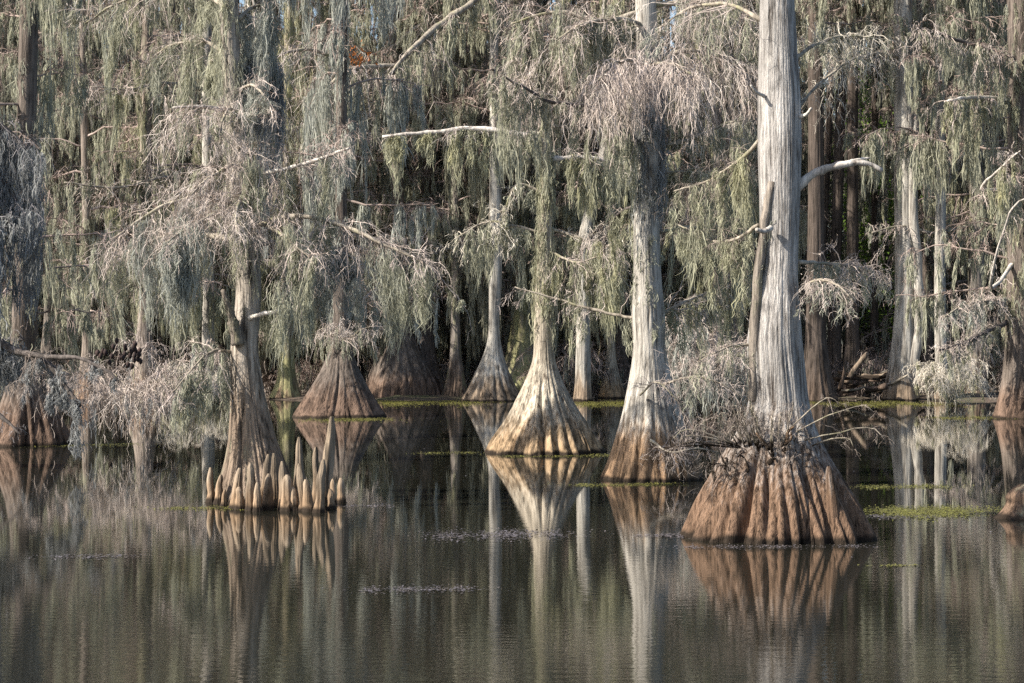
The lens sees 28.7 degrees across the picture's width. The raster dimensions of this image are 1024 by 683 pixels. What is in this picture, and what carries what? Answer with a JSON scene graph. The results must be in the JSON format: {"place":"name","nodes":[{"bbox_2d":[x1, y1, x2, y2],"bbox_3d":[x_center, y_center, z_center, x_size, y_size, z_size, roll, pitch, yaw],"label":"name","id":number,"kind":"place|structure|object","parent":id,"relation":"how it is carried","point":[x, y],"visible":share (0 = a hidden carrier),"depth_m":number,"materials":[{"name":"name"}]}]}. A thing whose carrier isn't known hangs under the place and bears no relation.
{"place":"outdoors","nodes":[
{"label":"outdoors","id":0,"kind":"place"},
{"bbox_2d":[90,0,866,343],"label":"sky","id":1,"kind":"structure","parent":0,"point":[240,1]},
{"bbox_2d":[0,396,1023,682],"bbox_3d":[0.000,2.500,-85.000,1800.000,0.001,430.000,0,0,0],"label":"water","id":2,"kind":"structure","parent":0,"point":[200,592],"depth_m":22.12,"materials":[{"name":"black liquid"}]},
{"bbox_2d":[0,0,135,446],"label":"cypress tree","id":3,"kind":"object","parent":2,"relation":"in","point":[31,127],"visible":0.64,"depth_m":48.36,"materials":[{"name":"grey plant"}]},
{"bbox_2d":[0,112,137,461],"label":"cypress tree","id":4,"kind":"object","parent":2,"relation":"in","point":[23,225],"visible":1,"depth_m":38.64,"materials":[{"name":"plant"}]},
{"bbox_2d":[13,323,229,449],"bbox_3d":[-9.096,1.489,45.923,5.083,3.830,5.500,0,0,0],"label":"shrub","id":5,"kind":"object","parent":2,"relation":"on","point":[123,395],"visible":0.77,"depth_m":46.59,"materials":[{"name":"plant"}]},
{"bbox_2d":[205,467,214,502],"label":"cypress knee","id":6,"kind":"object","parent":2,"relation":"on","point":[211,493],"visible":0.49,"depth_m":31.02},
{"bbox_2d":[228,468,242,508],"bbox_3d":[-4.127,2.369,29.896,0.308,0.963,0.304,0,0,0],"label":"cypress knee","id":7,"kind":"object","parent":2,"relation":"on","point":[238,480],"visible":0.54,"depth_m":29.84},
{"bbox_2d":[244,462,255,510],"bbox_3d":[-3.854,2.320,29.598,0.275,1.060,0.284,0,0,0],"label":"cypress knee","id":8,"kind":"object","parent":2,"relation":"on","point":[251,483],"visible":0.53,"depth_m":29.55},
{"bbox_2d":[40,0,473,503],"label":"cypress tree","id":9,"kind":"object","parent":2,"relation":"in","point":[233,83],"visible":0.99,"depth_m":30.93,"materials":[{"name":"beige plant"}]},
{"bbox_2d":[252,482,262,511],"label":"cypress knee","id":10,"kind":"object","parent":2,"relation":"on","point":[257,503],"visible":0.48,"depth_m":29.41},
{"bbox_2d":[262,473,274,509],"bbox_3d":[-3.643,2.407,29.768,0.289,0.886,0.270,0,0,0],"label":"cypress knee","id":11,"kind":"object","parent":2,"relation":"on","point":[268,498],"visible":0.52,"depth_m":29.71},
{"bbox_2d":[271,453,278,507],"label":"cypress knee","id":12,"kind":"object","parent":2,"relation":"on","point":[274,471],"visible":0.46,"depth_m":29.98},
{"bbox_2d":[278,474,292,510],"bbox_3d":[-3.321,2.409,29.577,0.388,0.882,0.390,0,0,0],"label":"cypress knee","id":13,"kind":"object","parent":2,"relation":"on","point":[287,486],"visible":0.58,"depth_m":29.50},
{"bbox_2d":[293,437,303,497],"bbox_3d":[-3.242,2.146,30.249,0.270,1.408,0.282,0,0,0],"label":"cypress knee","id":14,"kind":"object","parent":2,"relation":"on","point":[299,454],"visible":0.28,"depth_m":30.19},
{"bbox_2d":[296,463,305,510],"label":"cypress knee","id":15,"kind":"object","parent":2,"relation":"on","point":[300,475],"visible":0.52,"depth_m":29.54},
{"bbox_2d":[302,479,313,511],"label":"cypress knee","id":16,"kind":"object","parent":2,"relation":"on","point":[308,504],"visible":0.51,"depth_m":29.38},
{"bbox_2d":[312,447,318,503],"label":"cypress knee","id":17,"kind":"object","parent":2,"relation":"on","point":[315,461],"visible":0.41,"depth_m":30.57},
{"bbox_2d":[312,459,325,512],"bbox_3d":[-2.834,2.288,29.246,0.252,1.125,0.261,0,0,0],"label":"cypress knee","id":18,"kind":"object","parent":2,"relation":"on","point":[319,506],"visible":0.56,"depth_m":29.19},
{"bbox_2d":[323,416,334,502],"bbox_3d":[-2.904,2.007,31.053,0.375,1.686,0.399,0,0,0],"label":"cypress knee","id":19,"kind":"object","parent":2,"relation":"on","point":[329,453],"visible":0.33,"depth_m":30.99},
{"bbox_2d":[337,478,346,502],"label":"cypress knee","id":20,"kind":"object","parent":2,"relation":"on","point":[341,496],"visible":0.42,"depth_m":30.99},
{"bbox_2d":[250,0,461,417],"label":"cypress tree","id":21,"kind":"object","parent":2,"relation":"in","point":[339,387],"visible":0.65,"depth_m":66.30,"materials":[{"name":"grey plant"}]},
{"bbox_2d":[306,314,390,367],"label":"shrub","id":22,"kind":"object","parent":21,"relation":"attached to","point":[355,335],"visible":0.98,"depth_m":65.71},
{"bbox_2d":[323,584,501,593],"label":"leaf litter","id":23,"kind":"object","parent":2,"relation":"on","point":[408,588],"visible":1,"depth_m":20.14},
{"bbox_2d":[377,399,501,407],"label":"duckweed","id":24,"kind":"object","parent":2,"relation":"on","point":[397,403],"visible":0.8,"depth_m":81.62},
{"bbox_2d":[380,114,636,455],"bbox_3d":[0.178,-1.215,45.393,5.874,8.429,3.119,0,0,23],"label":"cypress tree","id":25,"kind":"object","parent":2,"relation":"in","point":[544,416],"visible":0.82,"depth_m":45.03,"materials":[{"name":"beige plant"}]},
{"bbox_2d":[414,526,606,542],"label":"leaf litter","id":26,"kind":"object","parent":2,"relation":"on","point":[500,532],"visible":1,"depth_m":25.80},
{"bbox_2d":[478,0,759,481],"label":"cypress tree","id":27,"kind":"object","parent":2,"relation":"in","point":[651,417],"visible":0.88,"depth_m":36.12,"materials":[{"name":"white plant"}]},
{"bbox_2d":[603,0,910,544],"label":"cypress tree","id":28,"kind":"object","parent":2,"relation":"in","point":[782,503],"visible":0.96,"depth_m":25.46,"materials":[{"name":"grey plant"}]},
{"bbox_2d":[649,393,891,505],"bbox_3d":[3.269,1.354,25.092,3.064,1.500,0.943,0,0,9],"label":"shrub","id":29,"kind":"object","parent":28,"relation":"attached to","point":[726,466],"visible":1,"depth_m":25.08,"materials":[{"name":"grey plant"}]},
{"bbox_2d":[825,466,838,529],"bbox_3d":[4.023,2.202,24.914,0.319,1.296,0.343,0,0,0],"label":"cypress knee","id":30,"kind":"object","parent":2,"relation":"on","point":[832,504],"visible":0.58,"depth_m":24.84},
{"bbox_2d":[809,400,983,407],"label":"duckweed","id":31,"kind":"object","parent":2,"relation":"on","point":[888,405],"visible":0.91,"depth_m":80.24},
{"bbox_2d":[864,503,1001,521],"bbox_3d":[6.228,2.493,29.309,4.381,0.038,2.958,0,0,-22],"label":"duckweed","id":32,"kind":"object","parent":2,"relation":"on","point":[909,512],"visible":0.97,"depth_m":29.29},
{"bbox_2d":[901,351,996,406],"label":"shrub","id":33,"kind":"object","parent":2,"relation":"on","point":[942,386],"visible":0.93,"depth_m":77.50,"materials":[{"name":"plant"}]},
{"bbox_2d":[883,0,1023,418],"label":"cypress tree","id":34,"kind":"object","parent":2,"relation":"in","point":[1009,86],"visible":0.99,"depth_m":64.97,"materials":[{"name":"grey plant"}]},
{"bbox_2d":[993,483,1023,519],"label":"cypress knee","id":35,"kind":"object","parent":2,"relation":"on","point":[1013,508],"visible":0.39,"depth_m":28.25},
{"bbox_2d":[56,344,999,401],"bbox_3d":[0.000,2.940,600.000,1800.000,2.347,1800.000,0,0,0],"label":"ground","id":36,"kind":"structure","parent":0,"point":[976,397],"depth_m":86.08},
{"bbox_2d":[0,0,48,397],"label":"cypress tree","id":37,"kind":"object","parent":36,"relation":"on","point":[7,92],"visible":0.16,"depth_m":88.59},
{"bbox_2d":[0,2,72,342],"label":"cypress tree","id":38,"kind":"object","parent":36,"relation":"on","point":[3,45],"visible":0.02,"depth_m":96.31,"materials":[{"name":"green plant"}]},
{"bbox_2d":[0,0,111,345],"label":"cypress tree","id":39,"kind":"object","parent":36,"relation":"on","point":[67,120],"visible":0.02,"depth_m":103.53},
{"bbox_2d":[0,0,127,392],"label":"cypress tree","id":40,"kind":"object","parent":36,"relation":"on","point":[60,343],"visible":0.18,"depth_m":91.04,"materials":[{"name":"plant"}]},
{"bbox_2d":[17,0,125,377],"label":"cypress tree","id":41,"kind":"object","parent":36,"relation":"on","point":[97,51],"visible":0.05,"depth_m":99.11,"materials":[{"name":"green plant"}]},
{"bbox_2d":[4,0,171,401],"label":"cypress tree","id":42,"kind":"object","parent":36,"relation":"on","point":[82,58],"visible":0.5,"depth_m":83.88,"materials":[{"name":"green plant"}]},
{"bbox_2d":[42,0,235,404],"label":"cypress tree","id":43,"kind":"object","parent":36,"relation":"on","point":[130,142],"visible":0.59,"depth_m":79.76,"materials":[{"name":"grey plant"}]},
{"bbox_2d":[58,0,219,365],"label":"cypress tree","id":44,"kind":"object","parent":36,"relation":"on","point":[130,316],"visible":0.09,"depth_m":89.67,"materials":[{"name":"plant"}]},
{"bbox_2d":[76,0,201,370],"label":"cypress tree","id":45,"kind":"object","parent":36,"relation":"on","point":[133,109],"visible":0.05,"depth_m":100.36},
{"bbox_2d":[93,24,215,350],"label":"cypress tree","id":46,"kind":"object","parent":36,"relation":"on","point":[126,61],"depth_m":111.02,"materials":[{"name":"green plant"}]},
{"bbox_2d":[61,0,287,402],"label":"cypress tree","id":47,"kind":"object","parent":36,"relation":"on","point":[200,147],"visible":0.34,"depth_m":80.34,"materials":[{"name":"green plant"}]},
{"bbox_2d":[119,0,230,381],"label":"cypress tree","id":48,"kind":"object","parent":36,"relation":"on","point":[170,26],"visible":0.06,"depth_m":98.18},
{"bbox_2d":[135,359,229,404],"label":"shrub","id":49,"kind":"object","parent":36,"relation":"on","point":[178,371],"visible":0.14,"depth_m":79.54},
{"bbox_2d":[153,0,243,364],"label":"cypress tree","id":50,"kind":"object","parent":36,"relation":"on","point":[161,339],"visible":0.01,"depth_m":98.67,"materials":[{"name":"green plant"}]},
{"bbox_2d":[156,328,277,385],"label":"shrub","id":51,"kind":"object","parent":36,"relation":"on","point":[220,346],"visible":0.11,"depth_m":91.52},
{"bbox_2d":[175,0,283,371],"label":"cypress tree","id":52,"kind":"object","parent":36,"relation":"on","point":[190,344],"depth_m":95.82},
{"bbox_2d":[176,0,311,375],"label":"cypress tree","id":53,"kind":"object","parent":36,"relation":"on","point":[229,289],"visible":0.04,"depth_m":91.60,"materials":[{"name":"green plant"}]},
{"bbox_2d":[176,0,328,393],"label":"cypress tree","id":54,"kind":"object","parent":36,"relation":"on","point":[264,374],"visible":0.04,"depth_m":90.78,"materials":[{"name":"green plant"}]},
{"bbox_2d":[192,0,384,398],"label":"cypress tree","id":55,"kind":"object","parent":36,"relation":"on","point":[286,385],"visible":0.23,"depth_m":86.74,"materials":[{"name":"green plant"}]},
{"bbox_2d":[264,351,324,391],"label":"shrub","id":56,"kind":"object","parent":36,"relation":"on","point":[305,366],"visible":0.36,"depth_m":89.86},
{"bbox_2d":[273,0,385,375],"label":"cypress tree","id":57,"kind":"object","parent":36,"relation":"on","point":[308,353],"visible":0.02,"depth_m":98.06,"materials":[{"name":"green plant"}]},
{"bbox_2d":[269,0,408,369],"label":"cypress tree","id":58,"kind":"object","parent":36,"relation":"on","point":[364,34],"visible":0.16,"depth_m":89.12,"materials":[{"name":"green plant"}]},
{"bbox_2d":[308,342,378,380],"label":"shrub","id":59,"kind":"object","parent":36,"relation":"on","point":[368,366],"visible":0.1,"depth_m":92.73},
{"bbox_2d":[268,0,435,372],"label":"cypress tree","id":60,"kind":"object","parent":36,"relation":"on","point":[407,191],"visible":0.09,"depth_m":91.98,"materials":[{"name":"plant"}]},
{"bbox_2d":[329,0,469,397],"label":"cypress tree","id":61,"kind":"object","parent":36,"relation":"on","point":[409,372],"visible":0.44,"depth_m":87.44,"materials":[{"name":"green plant"}]},
{"bbox_2d":[348,0,482,370],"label":"cypress tree","id":62,"kind":"object","parent":36,"relation":"on","point":[436,177],"visible":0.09,"depth_m":93.79,"materials":[{"name":"plant"}]},
{"bbox_2d":[350,0,482,371],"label":"cypress tree","id":63,"kind":"object","parent":36,"relation":"on","point":[362,174],"visible":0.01,"depth_m":99.11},
{"bbox_2d":[351,0,487,370],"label":"cypress tree","id":64,"kind":"object","parent":36,"relation":"on","point":[441,165],"visible":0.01,"depth_m":97.76,"materials":[{"name":"green plant"}]},
{"bbox_2d":[284,0,585,401],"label":"cypress tree","id":65,"kind":"object","parent":36,"relation":"on","point":[492,380],"visible":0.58,"depth_m":83.61,"materials":[{"name":"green plant"}]},
{"bbox_2d":[354,0,525,390],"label":"cypress tree","id":66,"kind":"object","parent":36,"relation":"on","point":[427,348],"visible":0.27,"depth_m":88.89,"materials":[{"name":"green plant"}]},
{"bbox_2d":[362,0,518,396],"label":"cypress tree","id":67,"kind":"object","parent":36,"relation":"on","point":[455,385],"visible":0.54,"depth_m":87.17,"materials":[{"name":"plant"}]},
{"bbox_2d":[406,15,511,380],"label":"cypress tree","id":68,"kind":"object","parent":36,"relation":"on","point":[436,166],"visible":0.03,"depth_m":96.95,"materials":[{"name":"green plant"}]},
{"bbox_2d":[440,336,505,384],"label":"shrub","id":69,"kind":"object","parent":36,"relation":"on","point":[474,367],"visible":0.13,"depth_m":94.87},
{"bbox_2d":[436,0,552,371],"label":"cypress tree","id":70,"kind":"object","parent":36,"relation":"on","point":[505,23],"visible":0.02,"depth_m":99.11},
{"bbox_2d":[0,358,1002,398],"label":"undergrowth","id":71,"kind":"object","parent":36,"relation":"on","point":[570,389],"visible":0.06,"depth_m":89.05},
{"bbox_2d":[407,0,628,391],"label":"cypress tree","id":72,"kind":"object","parent":36,"relation":"on","point":[516,339],"visible":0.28,"depth_m":88.74,"materials":[{"name":"green plant"}]},
{"bbox_2d":[63,0,986,374],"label":"forest","id":73,"kind":"object","parent":36,"relation":"on","point":[701,112],"depth_m":124.43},
{"bbox_2d":[500,0,567,359],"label":"cypress tree","id":74,"kind":"object","parent":36,"relation":"on","point":[532,10],"depth_m":112.57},
{"bbox_2d":[516,329,630,397],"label":"shrub","id":75,"kind":"object","parent":36,"relation":"on","point":[567,371],"visible":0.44,"depth_m":87.72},
{"bbox_2d":[531,0,664,359],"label":"cypress tree","id":76,"kind":"object","parent":36,"relation":"on","point":[563,179],"visible":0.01,"depth_m":99.90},
{"bbox_2d":[517,0,691,397],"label":"cypress tree","id":77,"kind":"object","parent":36,"relation":"on","point":[609,388],"visible":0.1,"depth_m":88.19,"materials":[{"name":"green plant"}]},
{"bbox_2d":[551,0,676,388],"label":"cypress tree","id":78,"kind":"object","parent":36,"relation":"on","point":[560,219],"visible":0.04,"depth_m":94.74,"materials":[{"name":"green plant"}]},
{"bbox_2d":[558,0,699,400],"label":"cypress tree","id":79,"kind":"object","parent":36,"relation":"on","point":[582,390],"visible":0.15,"depth_m":83.72,"materials":[{"name":"grey plant"}]},
{"bbox_2d":[552,0,707,393],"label":"cypress tree","id":80,"kind":"object","parent":36,"relation":"on","point":[619,335],"visible":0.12,"depth_m":90.20,"materials":[{"name":"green plant"}]},
{"bbox_2d":[626,0,726,347],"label":"cypress tree","id":81,"kind":"object","parent":36,"relation":"on","point":[667,10],"depth_m":102.19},
{"bbox_2d":[629,0,757,381],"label":"cypress tree","id":82,"kind":"object","parent":36,"relation":"on","point":[664,269],"visible":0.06,"depth_m":98.27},
{"bbox_2d":[665,307,747,424],"bbox_3d":[4.252,0.582,43.138,3.397,2.641,3.107,0,0,0],"label":"shrub","id":83,"kind":"object","parent":36,"relation":"on","point":[694,351],"visible":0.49,"depth_m":42.67,"materials":[{"name":"plant"}]},
{"bbox_2d":[659,0,807,397],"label":"cypress tree","id":84,"kind":"object","parent":36,"relation":"on","point":[677,281],"visible":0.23,"depth_m":88.94,"materials":[{"name":"plant"}]},
{"bbox_2d":[674,0,807,372],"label":"cypress tree","id":85,"kind":"object","parent":36,"relation":"on","point":[800,276],"visible":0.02,"depth_m":102.47,"materials":[{"name":"green plant"}]},
{"bbox_2d":[661,0,831,397],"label":"cypress tree","id":86,"kind":"object","parent":36,"relation":"on","point":[802,245],"visible":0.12,"depth_m":89.02,"materials":[{"name":"plant"}]},
{"bbox_2d":[697,0,846,339],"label":"cypress tree","id":87,"kind":"object","parent":36,"relation":"on","point":[803,327],"visible":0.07,"depth_m":97.58,"materials":[{"name":"green plant"}]},
{"bbox_2d":[737,0,827,348],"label":"cypress tree","id":88,"kind":"object","parent":36,"relation":"on","point":[805,156],"visible":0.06,"depth_m":95.33,"materials":[{"name":"green plant"}]},
{"bbox_2d":[704,5,864,339],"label":"cypress tree","id":89,"kind":"object","parent":36,"relation":"on","point":[843,325],"visible":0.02,"depth_m":105.64,"materials":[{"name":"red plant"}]},
{"bbox_2d":[756,0,893,401],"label":"cypress tree","id":90,"kind":"object","parent":36,"relation":"on","point":[819,378],"visible":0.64,"depth_m":83.68,"materials":[{"name":"plant"}]},
{"bbox_2d":[798,65,863,344],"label":"cypress tree","id":91,"kind":"object","parent":36,"relation":"on","point":[829,217],"visible":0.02,"depth_m":109.94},
{"bbox_2d":[798,1,866,351],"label":"cypress tree","id":92,"kind":"object","parent":36,"relation":"on","point":[829,130],"visible":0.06,"depth_m":94.84,"materials":[{"name":"brown plant"}]},
{"bbox_2d":[795,0,891,392],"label":"cypress tree","id":93,"kind":"object","parent":36,"relation":"on","point":[834,345],"visible":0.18,"depth_m":90.78,"materials":[{"name":"plant"}]},
{"bbox_2d":[795,0,893,396],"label":"cypress tree","id":94,"kind":"object","parent":36,"relation":"on","point":[857,9],"visible":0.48,"depth_m":88.77,"materials":[{"name":"plant"}]},
{"bbox_2d":[850,379,883,387],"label":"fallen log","id":95,"kind":"object","parent":36,"relation":"on","point":[861,383],"visible":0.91,"depth_m":85.93,"materials":[{"name":"wood"}]},
{"bbox_2d":[838,370,879,380],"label":"fallen log","id":96,"kind":"object","parent":95,"relation":"on","point":[860,376],"visible":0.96,"depth_m":85.66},
{"bbox_2d":[844,352,868,385],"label":"fallen log","id":97,"kind":"object","parent":96,"relation":"on","point":[857,365],"visible":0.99,"depth_m":85.60,"materials":[{"name":"wood"}]},
{"bbox_2d":[824,34,921,355],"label":"broadleaf tree","id":98,"kind":"object","parent":36,"relation":"on","point":[864,249],"visible":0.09,"depth_m":103.85,"materials":[{"name":"green plant"}]},
{"bbox_2d":[830,344,922,397],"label":"shrub","id":99,"kind":"object","parent":36,"relation":"on","point":[879,368],"visible":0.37,"depth_m":88.57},
{"bbox_2d":[828,75,964,344],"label":"broadleaf tree","id":100,"kind":"object","parent":36,"relation":"on","point":[887,253],"visible":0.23,"depth_m":98.85,"materials":[{"name":"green plant"}]},
{"bbox_2d":[844,35,948,351],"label":"cypress tree","id":101,"kind":"object","parent":36,"relation":"on","point":[863,224],"visible":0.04,"depth_m":106.85,"materials":[{"name":"green plant"}]},
{"bbox_2d":[824,0,969,386],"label":"cypress tree","id":102,"kind":"object","parent":36,"relation":"on","point":[889,171],"visible":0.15,"depth_m":91.80,"materials":[{"name":"green plant"}]},
{"bbox_2d":[864,0,929,386],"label":"cypress tree","id":103,"kind":"object","parent":36,"relation":"on","point":[874,317],"visible":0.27,"depth_m":93.85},
{"bbox_2d":[801,0,996,399],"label":"cypress tree","id":104,"kind":"object","parent":36,"relation":"on","point":[906,348],"visible":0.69,"depth_m":85.06,"materials":[{"name":"grey plant"}]},
{"bbox_2d":[841,20,965,362],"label":"cypress tree","id":105,"kind":"object","parent":36,"relation":"on","point":[882,120],"visible":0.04,"depth_m":112.83,"materials":[{"name":"green plant"}]},
{"bbox_2d":[836,0,1007,400],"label":"cypress tree","id":106,"kind":"object","parent":36,"relation":"on","point":[938,76],"visible":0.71,"depth_m":83.79,"materials":[{"name":"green plant"}]},
{"bbox_2d":[845,0,1006,386],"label":"cypress tree","id":107,"kind":"object","parent":36,"relation":"on","point":[863,199],"visible":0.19,"depth_m":92.45,"materials":[{"name":"green plant"}]},
{"bbox_2d":[862,0,1006,393],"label":"cypress tree","id":108,"kind":"object","parent":36,"relation":"on","point":[975,279],"visible":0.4,"depth_m":87.23,"materials":[{"name":"plant"}]},
{"bbox_2d":[946,36,997,367],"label":"cypress tree","id":109,"kind":"object","parent":36,"relation":"on","point":[991,246],"visible":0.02,"depth_m":100.26,"materials":[{"name":"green plant"}]},
{"bbox_2d":[946,0,1007,386],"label":"cypress tree","id":110,"kind":"object","parent":36,"relation":"on","point":[1000,343],"visible":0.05,"depth_m":93.41,"materials":[{"name":"plant"}]},
{"bbox_2d":[957,1,1007,361],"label":"cypress tree","id":111,"kind":"object","parent":36,"relation":"on","point":[995,186],"depth_m":97.33,"materials":[{"name":"green plant"}]},
{"bbox_2d":[986,348,1003,387],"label":"shrub","id":112,"kind":"object","parent":36,"relation":"on","point":[996,373],"visible":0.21,"depth_m":91.31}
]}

